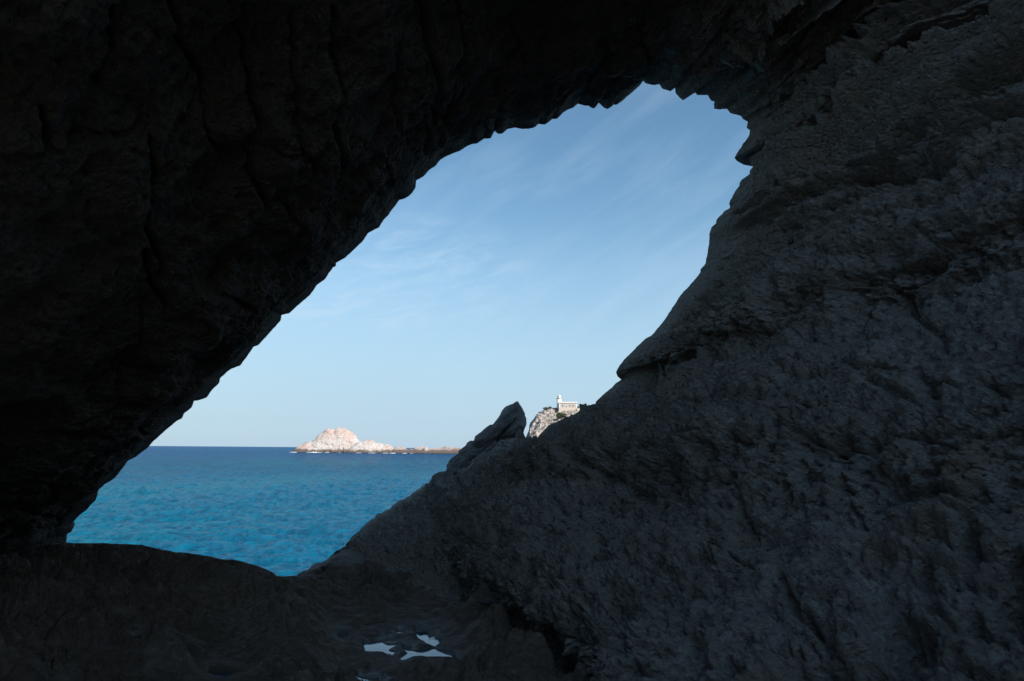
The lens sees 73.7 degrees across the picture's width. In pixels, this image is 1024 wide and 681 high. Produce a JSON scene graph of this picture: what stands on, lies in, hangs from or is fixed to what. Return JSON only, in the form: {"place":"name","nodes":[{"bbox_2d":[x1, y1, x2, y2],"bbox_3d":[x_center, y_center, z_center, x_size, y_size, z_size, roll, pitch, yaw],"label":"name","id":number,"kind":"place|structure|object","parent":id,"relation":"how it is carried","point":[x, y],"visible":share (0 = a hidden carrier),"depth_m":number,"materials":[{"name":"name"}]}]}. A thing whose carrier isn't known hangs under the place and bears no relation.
{"place":"outdoors","nodes":[
{"label":"outdoors","id":0,"kind":"place"},
{"bbox_2d":[66,446,456,575],"bbox_3d":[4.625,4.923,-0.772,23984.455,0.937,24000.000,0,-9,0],"label":"sea","id":1,"kind":"structure","parent":0,"point":[281,511],"depth_m":63.42,"materials":[{"name":"liquid"}]},
{"bbox_2d":[292,427,359,452],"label":"rocky islet","id":2,"kind":"object","parent":1,"relation":"in","point":[340,440],"visible":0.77,"depth_m":611.14,"materials":[{"name":"beige stone"}]},
{"bbox_2d":[345,439,393,452],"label":"rocky islet","id":3,"kind":"object","parent":1,"relation":"in","point":[369,446],"visible":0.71,"depth_m":596.15,"materials":[{"name":"beige stone"}]},
{"bbox_2d":[391,446,461,453],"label":"rocky reef","id":4,"kind":"object","parent":1,"relation":"in","point":[426,450],"visible":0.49,"depth_m":574.81},
{"bbox_2d":[0,542,599,680],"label":"ground","id":5,"kind":"structure","parent":0,"point":[96,612],"depth_m":6.17,"materials":[{"name":"grey stone"}]},
{"bbox_2d":[212,673,231,676],"bbox_3d":[-2.286,2.663,5.369,0.239,0.060,0.126,0,-9,0],"label":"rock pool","id":6,"kind":"object","parent":5,"relation":"on","point":[223,674],"visible":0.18,"depth_m":5.39,"materials":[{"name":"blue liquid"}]},
{"bbox_2d":[297,549,366,576],"bbox_3d":[-2.145,2.929,8.632,1.082,0.494,1.488,0,-9,0],"label":"boulder","id":7,"kind":"object","parent":5,"relation":"on","point":[345,560],"visible":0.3,"depth_m":8.33,"materials":[{"name":"grey stone"}]},
{"bbox_2d":[364,642,395,654],"bbox_3d":[-1.159,2.782,6.065,0.299,0.060,0.537,3,-9,-16],"label":"rock pool","id":8,"kind":"object","parent":5,"relation":"on","point":[380,646],"visible":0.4,"depth_m":6.15,"materials":[{"name":"blue liquid"}]},
{"bbox_2d":[401,649,451,659],"bbox_3d":[-0.758,2.770,5.971,0.484,0.060,0.374,3,-9,-13],"label":"rock pool","id":9,"kind":"object","parent":5,"relation":"on","point":[431,652],"visible":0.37,"depth_m":5.98,"materials":[{"name":"blue liquid"}]},
{"bbox_2d":[415,630,440,645],"bbox_3d":[-0.791,2.847,6.457,0.175,0.060,0.620,5,-10,-24],"label":"rock pool","id":10,"kind":"object","parent":5,"relation":"on","point":[425,636],"visible":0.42,"depth_m":6.45,"materials":[{"name":"blue liquid"}]},
{"bbox_2d":[480,591,517,626],"bbox_3d":[0.045,2.710,6.859,0.784,0.397,0.674,0,-9,0],"label":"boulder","id":11,"kind":"object","parent":5,"relation":"on","point":[487,601],"visible":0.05,"depth_m":6.69,"materials":[{"name":"black stone"}]},
{"bbox_2d":[528,627,563,657],"bbox_3d":[0.308,2.605,5.875,0.347,0.307,0.313,0,-9,0],"label":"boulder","id":12,"kind":"object","parent":5,"relation":"on","point":[553,642],"visible":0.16,"depth_m":5.76,"materials":[{"name":"black stone"}]},
{"bbox_2d":[0,0,703,554],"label":"cave roof","id":13,"kind":"structure","parent":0,"point":[198,198],"depth_m":7.07,"materials":[{"name":"black stone"}]},
{"bbox_2d":[150,81,752,447],"label":"sky","id":14,"kind":"structure","parent":0,"point":[525,266],"materials":[{"name":"blue"}]},
{"bbox_2d":[526,408,578,437],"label":"headland","id":15,"kind":"structure","parent":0,"point":[541,422],"depth_m":461.92,"materials":[{"name":"beige stone"}]},
{"bbox_2d":[556,395,576,411],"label":"lighthouse","id":16,"kind":"object","parent":15,"relation":"on","point":[566,406],"visible":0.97,"depth_m":476.20,"materials":[{"name":"stone"}]},
{"bbox_2d":[330,0,1023,680],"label":"cave wall","id":17,"kind":"structure","parent":0,"point":[788,446],"depth_m":5.89,"materials":[{"name":"grey stone"}]},
{"bbox_2d":[445,401,526,474],"bbox_3d":[-0.674,2.471,14.364,1.971,2.435,1.815,0,-9,0],"label":"rock pinnacle","id":18,"kind":"object","parent":17,"relation":"on","point":[509,422],"visible":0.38,"depth_m":13.78,"materials":[{"name":"grey stone"}]}
]}

